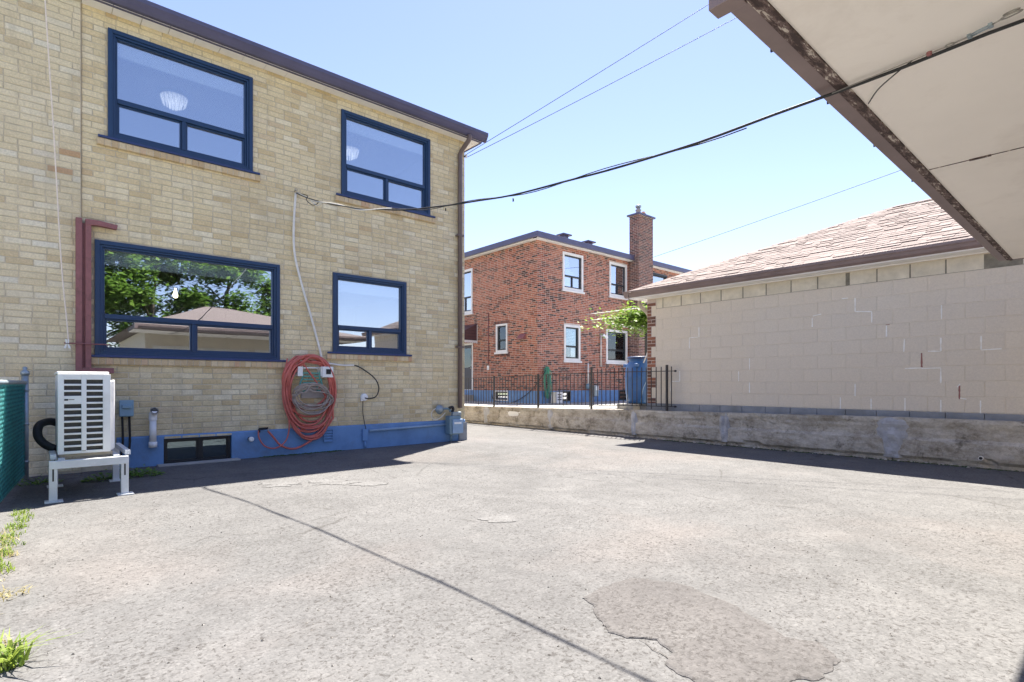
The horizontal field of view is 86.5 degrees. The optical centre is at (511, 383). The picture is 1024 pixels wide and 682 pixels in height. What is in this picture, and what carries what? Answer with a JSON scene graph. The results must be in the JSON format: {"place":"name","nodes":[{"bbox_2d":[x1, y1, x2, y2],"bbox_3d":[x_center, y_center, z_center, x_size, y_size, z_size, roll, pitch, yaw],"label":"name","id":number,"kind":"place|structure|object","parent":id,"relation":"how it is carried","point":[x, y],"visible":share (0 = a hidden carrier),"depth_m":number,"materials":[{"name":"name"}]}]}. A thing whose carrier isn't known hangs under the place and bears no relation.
{"place":"outdoors","nodes":[
{"label":"outdoors","id":0,"kind":"place"},
{"bbox_2d":[0,508,33,574],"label":"grass","id":1,"kind":"structure","parent":0,"point":[22,526],"depth_m":3.81,"materials":[{"name":"green plant"}]},
{"bbox_2d":[0,528,36,647],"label":"dry grass","id":2,"kind":"structure","parent":0,"point":[6,594],"depth_m":2.81,"materials":[{"name":"plant"}]},
{"bbox_2d":[0,422,1023,681],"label":"driveway","id":3,"kind":"structure","parent":0,"point":[962,624],"depth_m":3.30,"materials":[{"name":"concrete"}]},
{"bbox_2d":[0,366,29,501],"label":"chain link fence","id":4,"kind":"object","parent":3,"relation":"on","point":[14,433],"visible":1,"depth_m":5.40,"materials":[{"name":"metal"}]},
{"bbox_2d":[16,474,63,486],"bbox_3d":[-5.043,1.014,5.800,0.285,0.130,0.421,0,0,24],"label":"weed","id":5,"kind":"object","parent":3,"relation":"on","point":[35,481],"visible":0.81,"depth_m":5.77,"materials":[{"name":"green plant"}]},
{"bbox_2d":[0,627,87,672],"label":"grass tuft","id":6,"kind":"object","parent":3,"relation":"on","point":[9,655],"visible":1,"depth_m":2.07,"materials":[{"name":"green plant"}]},
{"bbox_2d":[44,443,133,503],"bbox_3d":[-4.257,0.860,5.465,0.680,0.420,1.090,0,0,-41],"label":"heat pump stand","id":7,"kind":"object","parent":3,"relation":"on","point":[120,465],"visible":0.84,"depth_m":5.16,"materials":[{"name":"white metal"}]},
{"bbox_2d":[32,371,114,457],"bbox_3d":[-4.365,0.284,5.413,0.611,0.802,0.822,0,0,-41],"label":"heat pump","id":8,"kind":"object","parent":7,"relation":"on","point":[83,421],"visible":1,"depth_m":5.18,"materials":[{"name":"white metal"}]},
{"bbox_2d":[80,466,111,482],"bbox_3d":[-4.543,0.997,6.059,0.437,0.160,0.289,0,0,-41],"label":"weed","id":9,"kind":"object","parent":3,"relation":"on","point":[98,478],"visible":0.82,"depth_m":6.02,"materials":[{"name":"green plant"}]},
{"bbox_2d":[111,464,166,478],"bbox_3d":[-4.326,1.006,6.312,0.545,0.148,0.359,0,0,-41],"label":"weed","id":10,"kind":"object","parent":3,"relation":"on","point":[142,472],"visible":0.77,"depth_m":6.33,"materials":[{"name":"green plant"}]},
{"bbox_2d":[81,0,487,471],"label":"yellow brick house","id":11,"kind":"structure","parent":3,"relation":"on","point":[196,195],"depth_m":8.31,"materials":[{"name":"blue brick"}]},
{"bbox_2d":[64,217,117,372],"bbox_3d":[-5.108,-1.062,6.606,0.518,1.863,0.144,0,0,-41],"label":"downspout","id":12,"kind":"object","parent":11,"relation":"attached to","point":[83,343],"visible":0.84,"depth_m":6.56,"materials":[{"name":"red metal"}]},
{"bbox_2d":[119,400,133,455],"bbox_3d":[-4.848,0.555,6.839,0.146,0.702,0.130,0,0,-41],"label":"disconnect box","id":13,"kind":"object","parent":11,"relation":"attached to","point":[126,408],"visible":0.87,"depth_m":6.82,"materials":[{"name":"grey metal"}]},
{"bbox_2d":[149,407,158,447],"bbox_3d":[-4.615,0.560,7.002,0.099,0.516,0.142,0,0,-41],"label":"vent pipe","id":14,"kind":"object","parent":11,"relation":"attached to","point":[153,412],"visible":1,"depth_m":6.98,"materials":[{"name":"white plastic"}]},
{"bbox_2d":[159,89,188,110],"bbox_3d":[-5.296,-4.420,8.526,0.399,0.241,0.399,0,0,-41],"label":"ceiling lamp","id":15,"kind":"object","parent":11,"relation":"hanging from","point":[174,98],"visible":1,"depth_m":8.46,"materials":[{"name":"white plastic"}]},
{"bbox_2d":[164,273,186,301],"bbox_3d":[-5.069,-1.556,8.192,0.256,0.607,0.256,0,0,-41],"label":"pendant lamp","id":16,"kind":"object","parent":11,"relation":"hanging from","point":[175,294],"visible":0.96,"depth_m":8.18,"materials":[{"name":"white glass"}]},
{"bbox_2d":[98,27,259,174],"bbox_3d":[-4.416,-3.734,7.343,1.880,1.392,0.158,0,0,-41],"label":"window","id":17,"kind":"structure","parent":11,"relation":"in","point":[121,45],"depth_m":7.30,"materials":[{"name":"blue glass"}]},
{"bbox_2d":[91,239,285,361],"bbox_3d":[-4.322,-1.051,7.425,2.390,1.447,0.158,0,0,-41],"label":"window","id":18,"kind":"structure","parent":11,"relation":"in","point":[109,253],"depth_m":7.33,"materials":[{"name":"blue glass"}]},
{"bbox_2d":[164,435,230,463],"bbox_3d":[-4.325,0.897,7.482,0.820,0.345,0.070,0,0,-41],"label":"basement window","id":19,"kind":"structure","parent":11,"relation":"in","point":[199,440],"depth_m":7.48,"materials":[{"name":"black glass"}]},
{"bbox_2d":[258,427,268,432],"bbox_3d":[-3.640,0.669,7.947,0.162,0.074,0.117,0,0,-41],"label":"hose bib","id":20,"kind":"object","parent":11,"relation":"attached to","point":[263,428],"visible":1,"depth_m":7.92,"materials":[{"name":"black metal"}]},
{"bbox_2d":[258,358,289,448],"bbox_3d":[-3.492,0.287,7.993,0.452,1.340,0.043,0,0,-39],"label":"garden hose","id":21,"kind":"object","parent":20,"relation":"hanging from","point":[288,429],"visible":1,"depth_m":8.07,"materials":[{"name":"red rubber"}]},
{"bbox_2d":[292,193,321,356],"bbox_3d":[-3.132,-1.579,8.391,0.494,2.643,0.054,0,0,-41],"label":"cable conduit","id":22,"kind":"object","parent":11,"relation":"attached to","point":[298,272],"visible":0.87,"depth_m":8.29,"materials":[{"name":"white plastic"}]},
{"bbox_2d":[294,367,323,397],"bbox_3d":[-3.087,-0.025,8.360,0.454,0.487,0.182,0,0,-41],"label":"hose hanger","id":23,"kind":"object","parent":11,"relation":"attached to","point":[308,393],"visible":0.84,"depth_m":8.38,"materials":[{"name":"white plastic"}]},
{"bbox_2d":[268,354,336,449],"bbox_3d":[-3.159,0.267,8.259,1.039,1.447,0.174,0,0,-41],"label":"garden hose","id":24,"kind":"object","parent":23,"relation":"hanging from","point":[287,381],"visible":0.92,"depth_m":8.26,"materials":[{"name":"red rubber"}]},
{"bbox_2d":[292,382,333,414],"bbox_3d":[-3.014,0.222,8.279,0.635,0.492,0.134,0,0,-41],"label":"extension cord","id":25,"kind":"object","parent":23,"relation":"hanging from","point":[296,393],"visible":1,"depth_m":8.23,"materials":[{"name":"grey rubber"}]},
{"bbox_2d":[321,367,332,376],"bbox_3d":[-2.878,-0.184,8.462,0.174,0.167,0.108,0,0,-41],"label":"junction box","id":26,"kind":"object","parent":11,"relation":"attached to","point":[326,372],"visible":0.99,"depth_m":8.41,"materials":[{"name":"white plastic"}]},
{"bbox_2d":[323,429,332,441],"bbox_3d":[-2.905,0.815,8.597,0.156,0.202,0.030,0,0,-41],"label":"foundation vent","id":27,"kind":"object","parent":11,"relation":"attached to","point":[330,435],"visible":0.94,"depth_m":8.60,"materials":[{"name":"blue metal"}]},
{"bbox_2d":[329,363,353,365],"bbox_3d":[-2.748,-0.311,8.734,0.451,0.052,0.037,0,0,-44],"label":"cable conduit","id":28,"kind":"object","parent":11,"relation":"attached to","point":[341,364],"visible":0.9,"depth_m":8.72,"materials":[{"name":"white plastic"}]},
{"bbox_2d":[346,144,359,160],"bbox_3d":[-3.125,-4.420,10.433,0.399,0.241,0.399,0,0,-41],"label":"ceiling lamp","id":29,"kind":"object","parent":11,"relation":"hanging from","point":[353,150],"visible":0.75,"depth_m":10.38,"materials":[{"name":"white glass"}]},
{"bbox_2d":[360,394,367,400],"bbox_3d":[-2.448,0.223,9.011,0.128,0.128,0.050,0,0,-41],"label":"outlet cover","id":30,"kind":"object","parent":11,"relation":"attached to","point":[363,397],"visible":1,"depth_m":8.98,"materials":[{"name":"white plastic"}]},
{"bbox_2d":[362,429,367,447],"bbox_3d":[-2.432,0.905,8.998,0.091,0.310,0.048,0,0,-41],"label":"conduit box","id":31,"kind":"object","parent":11,"relation":"attached to","point":[364,435],"visible":1,"depth_m":8.98,"materials":[{"name":"blue paint"}]},
{"bbox_2d":[354,365,378,398],"bbox_3d":[-2.414,-0.029,9.012,0.466,0.568,0.031,0,0,-39],"label":"power cord","id":32,"kind":"object","parent":11,"relation":"attached to","point":[373,377],"visible":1,"depth_m":9.06,"materials":[{"name":"black rubber"}]},
{"bbox_2d":[327,272,411,355],"bbox_3d":[-2.381,-1.131,9.132,1.520,1.297,0.158,0,0,-41],"label":"window","id":33,"kind":"structure","parent":11,"relation":"in","point":[346,283],"depth_m":9.12,"materials":[{"name":"blue glass"}]},
{"bbox_2d":[336,109,435,217],"bbox_3d":[-2.144,-3.724,9.340,1.870,1.412,0.158,0,0,-41],"label":"window","id":34,"kind":"structure","parent":11,"relation":"in","point":[351,122],"depth_m":9.32,"materials":[{"name":"blue glass"}]},
{"bbox_2d":[369,423,445,431],"bbox_3d":[-1.788,0.761,9.545,1.550,0.072,0.040,0,0,-41],"label":"gas pipe","id":35,"kind":"object","parent":11,"relation":"attached to","point":[406,427],"visible":1,"depth_m":9.49,"materials":[{"name":"blue metal"}]},
{"bbox_2d":[431,405,462,441],"bbox_3d":[-1.185,0.722,9.960,0.604,0.687,0.192,0,0,-41],"label":"gas meter","id":36,"kind":"object","parent":11,"relation":"attached to","point":[454,423],"visible":1,"depth_m":9.98,"materials":[{"name":"grey metal"}]},
{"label":"wire bracket","id":37,"kind":"object","parent":11,"relation":"attached to","visible":0},
{"bbox_2d":[467,4,708,153],"bbox_3d":[4.205,-7.482,10.179,10.174,6.214,0.010,0,0,2],"label":"overhead wire","id":38,"kind":"object","parent":37,"relation":"attached to","point":[586,80],"visible":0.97,"depth_m":10.29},
{"bbox_2d":[468,18,734,156],"bbox_3d":[4.905,-7.330,10.179,11.571,6.029,0.010,0,0,2],"label":"overhead wire","id":39,"kind":"object","parent":37,"relation":"attached to","point":[603,87],"visible":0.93,"depth_m":10.29,"materials":[{"name":"grey metal"}]},
{"bbox_2d":[258,450,344,457],"bbox_3d":[-3.171,1.061,8.302,1.310,0.013,0.224,0,0,-41],"label":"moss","id":40,"kind":"object","parent":3,"relation":"on","point":[304,453],"visible":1,"depth_m":8.33,"materials":[{"name":"green plant"}]},
{"bbox_2d":[260,480,515,522],"bbox_3d":[-1.212,1.067,5.312,3.248,0.001,0.860,0,0,31],"label":"pale stain","id":41,"kind":"object","parent":3,"relation":"on","point":[496,518],"visible":1,"depth_m":5.82,"materials":[{"name":"paint"}]},
{"bbox_2d":[16,452,989,681],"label":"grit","id":42,"kind":"object","parent":3,"relation":"on","point":[599,677],"visible":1,"depth_m":3.48,"materials":[{"name":"grey gravel"}]},
{"bbox_2d":[27,438,1021,486],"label":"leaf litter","id":43,"kind":"object","parent":3,"relation":"on","point":[150,466],"visible":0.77,"depth_m":6.51,"materials":[{"name":"brown plant"}]},
{"bbox_2d":[585,577,840,681],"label":"asphalt patch","id":44,"kind":"object","parent":3,"relation":"on","point":[700,636],"visible":1,"depth_m":2.30,"materials":[{"name":"grey asphalt"}]},
{"bbox_2d":[464,405,1023,471],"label":"retaining wall","id":45,"kind":"structure","parent":3,"relation":"on","point":[995,444],"depth_m":8.44,"materials":[{"name":"concrete"}]},
{"bbox_2d":[464,365,676,410],"bbox_3d":[0.492,0.130,13.263,0.052,0.991,7.925,0,0,-41],"label":"iron railing","id":46,"kind":"object","parent":45,"relation":"on","point":[591,388],"visible":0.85,"depth_m":12.06,"materials":[{"name":"black metal"}]},
{"bbox_2d":[624,435,1020,471],"bbox_3d":[4.438,1.051,8.558,0.156,0.039,6.603,0,0,-41],"label":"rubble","id":47,"kind":"object","parent":3,"relation":"on","point":[812,453],"visible":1,"depth_m":8.28,"materials":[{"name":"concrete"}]},
{"bbox_2d":[663,440,1017,471],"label":"shadow","id":48,"kind":"object","parent":3,"relation":"on","point":[854,456],"visible":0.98,"depth_m":7.72},
{"bbox_2d":[709,0,1023,260],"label":"garage with eave","id":49,"kind":"structure","parent":3,"relation":"on","point":[944,131],"depth_m":2.45,"materials":[{"name":"beige paint"}]},
{"bbox_2d":[832,7,1023,93],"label":"cable","id":50,"kind":"object","parent":49,"relation":"attached to","point":[990,25],"visible":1,"depth_m":2.06,"materials":[{"name":"metal"}]},
{"bbox_2d":[148,0,929,269],"label":"sky","id":51,"kind":"structure","parent":0,"point":[487,66],"materials":[{"name":"blue"}]},
{"bbox_2d":[464,401,626,408],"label":"yard slab","id":52,"kind":"structure","parent":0,"point":[576,405],"depth_m":16.94,"materials":[{"name":"concrete"}]},
{"bbox_2d":[464,205,692,402],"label":"red brick house","id":53,"kind":"structure","parent":52,"relation":"on","point":[544,291],"depth_m":21.13,"materials":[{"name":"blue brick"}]},
{"bbox_2d":[464,268,472,315],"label":"window","id":54,"kind":"structure","parent":53,"relation":"in","point":[468,274],"depth_m":22.65,"materials":[{"name":"white glass"}]},
{"bbox_2d":[464,343,472,389],"bbox_3d":[-1.880,-0.715,22.711,0.140,1.930,0.900,0,0,-41],"label":"door","id":55,"kind":"structure","parent":53,"relation":"in","point":[468,348],"depth_m":22.63,"materials":[{"name":"white glass"}]},
{"bbox_2d":[488,313,488,364],"bbox_3d":[-0.939,-1.789,21.564,0.032,2.055,0.028,0,0,-41],"label":"wall wire","id":56,"kind":"object","parent":53,"relation":"attached to","point":[488,338],"depth_m":21.55,"materials":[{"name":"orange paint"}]},
{"bbox_2d":[494,323,507,353],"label":"window","id":57,"kind":"structure","parent":53,"relation":"in","point":[501,329],"depth_m":21.04,"materials":[{"name":"white glass"}]},
{"bbox_2d":[495,391,507,400],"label":"window","id":58,"kind":"structure","parent":53,"relation":"in","point":[496,392],"depth_m":21.05,"materials":[{"name":"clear glass"}]},
{"bbox_2d":[492,370,545,401],"bbox_3d":[0.244,0.066,20.473,0.539,1.357,2.749,0,0,-41],"label":"cable","id":59,"kind":"object","parent":53,"relation":"attached to","point":[528,392],"visible":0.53,"depth_m":19.66,"materials":[{"name":"rubber"}]},
{"bbox_2d":[517,333,525,339],"bbox_3d":[0.343,-1.749,20.018,0.145,0.210,0.340,0,0,-41],"label":"vent hood","id":60,"kind":"object","parent":53,"relation":"attached to","point":[521,336],"visible":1,"depth_m":19.96,"materials":[{"name":"orange paint"}]},
{"bbox_2d":[544,367,551,398],"bbox_3d":[1.293,-0.047,19.662,0.378,1.172,0.082,0,0,-41],"label":"garden hose","id":61,"kind":"object","parent":53,"relation":"hanging from","point":[547,369],"visible":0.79,"depth_m":19.66,"materials":[{"name":"green rubber"}]},
{"bbox_2d":[557,391,569,400],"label":"window","id":62,"kind":"structure","parent":53,"relation":"in","point":[568,392],"depth_m":20.53,"materials":[{"name":"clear glass"}]},
{"bbox_2d":[563,324,581,362],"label":"window","id":63,"kind":"structure","parent":53,"relation":"in","point":[572,350],"depth_m":20.85,"materials":[{"name":"white glass"}]},
{"bbox_2d":[562,251,584,293],"bbox_3d":[2.313,-4.218,20.750,1.250,1.485,0.160,0,0,-41],"label":"window","id":64,"kind":"structure","parent":53,"relation":"in","point":[572,263],"depth_m":20.78,"materials":[{"name":"white glass"}]},
{"bbox_2d":[586,363,598,396],"bbox_3d":[3.109,-0.150,21.218,0.634,1.293,0.250,0,0,-41],"label":"gas meter","id":65,"kind":"object","parent":53,"relation":"attached to","point":[595,389],"visible":0.75,"depth_m":21.15,"materials":[{"name":"metal"}]},
{"bbox_2d":[600,334,607,366],"bbox_3d":[3.685,-1.340,21.776,0.310,1.299,0.170,0,0,-41],"label":"vent pipe","id":66,"kind":"object","parent":53,"relation":"attached to","point":[605,336],"visible":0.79,"depth_m":21.73,"materials":[{"name":"white plastic"}]},
{"bbox_2d":[605,329,627,364],"bbox_3d":[4.322,-1.512,22.516,1.500,1.415,0.160,0,0,-41],"label":"window","id":67,"kind":"structure","parent":53,"relation":"in","point":[616,347],"depth_m":22.59,"materials":[{"name":"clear glass"}]},
{"bbox_2d":[609,261,628,299],"bbox_3d":[4.389,-4.258,22.576,1.260,1.465,0.160,0,0,-41],"label":"window","id":68,"kind":"structure","parent":53,"relation":"in","point":[617,272],"depth_m":22.59,"materials":[{"name":"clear glass"}]},
{"bbox_2d":[619,390,626,399],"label":"window","id":69,"kind":"structure","parent":53,"relation":"in","point":[620,391],"depth_m":22.76,"materials":[{"name":"black glass"}]},
{"bbox_2d":[653,272,666,282],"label":"window","id":70,"kind":"structure","parent":53,"relation":"in","point":[657,277],"depth_m":24.54,"materials":[{"name":"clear glass"}]},
{"bbox_2d":[655,170,900,256],"bbox_3d":[10.498,-5.912,14.997,0.013,0.992,19.054,0,0,-28],"label":"overhead wire","id":71,"kind":"object","parent":53,"relation":"attached to","point":[787,210],"visible":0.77,"depth_m":17.67,"materials":[{"name":"grey metal"}]},
{"bbox_2d":[578,301,646,339],"bbox_3d":[3.439,-0.919,15.350,3.316,3.243,1.774,0,0,31],"label":"climbing vine","id":72,"kind":"object","parent":52,"relation":"on","point":[638,318],"visible":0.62,"depth_m":15.25,"materials":[{"name":"green plant"}]},
{"bbox_2d":[585,303,646,355],"bbox_3d":[3.361,-0.940,17.839,0.318,3.281,4.872,0,0,-11],"label":"vine trellis","id":73,"kind":"object","parent":52,"relation":"on","point":[624,326],"visible":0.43,"depth_m":16.42,"materials":[{"name":"metal"}]},
{"bbox_2d":[623,198,1023,420],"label":"block garage","id":74,"kind":"structure","parent":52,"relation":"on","point":[914,309],"depth_m":8.31,"materials":[{"name":"paint"}]},
{"bbox_2d":[551,392,562,402],"bbox_3d":[1.627,0.495,19.815,0.388,0.405,0.280,0,0,-41],"label":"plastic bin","id":75,"kind":"object","parent":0,"point":[555,397],"visible":0.81,"depth_m":19.68,"materials":[{"name":"white plastic"}]},
{"bbox_2d":[617,403,639,409],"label":"concrete block","id":76,"kind":"structure","parent":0,"point":[630,407],"depth_m":11.35,"materials":[{"name":"beige concrete"}]},
{"bbox_2d":[640,404,645,409],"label":"concrete block","id":77,"kind":"structure","parent":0,"point":[643,407],"depth_m":11.39,"materials":[{"name":"grey concrete"}]},
{"bbox_2d":[623,356,646,403],"bbox_3d":[2.676,-0.083,11.492,0.605,0.986,0.609,0,0,-41],"label":"rain barrel","id":78,"kind":"object","parent":77,"relation":"on","point":[634,362],"visible":0.66,"depth_m":11.26,"materials":[{"name":"blue plastic"}]},
{"label":"ground","id":79,"kind":"structure","parent":0,"visible":0},
{"bbox_2d":[0,0,80,476],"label":"attached brick house","id":80,"kind":"structure","parent":79,"relation":"on","point":[33,332],"depth_m":6.32,"materials":[{"name":"brick"}]},
{"bbox_2d":[44,0,68,338],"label":"cable","id":81,"kind":"object","parent":80,"relation":"attached to","point":[55,168],"visible":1,"depth_m":6.25,"materials":[{"name":"plastic"}]},
{"bbox_2d":[64,339,70,347],"bbox_3d":[-5.229,-0.472,6.395,0.068,0.105,0.026,0,0,-41],"label":"clothespin","id":82,"kind":"object","parent":80,"relation":"attached to","point":[67,343],"visible":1,"depth_m":6.39,"materials":[{"name":"white plastic"}]},
{"bbox_3d":[-3.294,-2.934,8.262,0.046,0.046,0.099,0,0,-41],"label":"cable anchor","id":83,"kind":"object","parent":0,"visible":0},
{"bbox_2d":[296,18,1023,210],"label":"service cable","id":84,"kind":"object","parent":83,"relation":"hanging from","point":[1020,21],"visible":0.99,"depth_m":2.94,"materials":[{"name":"black rubber"}]},
{"bbox_2d":[868,60,912,103],"bbox_3d":[1.647,-1.321,2.403,0.034,0.039,0.401,0,0,12],"label":"loose wire","id":85,"kind":"object","parent":84,"relation":"hanging from","point":[888,80],"visible":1,"depth_m":2.34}
]}

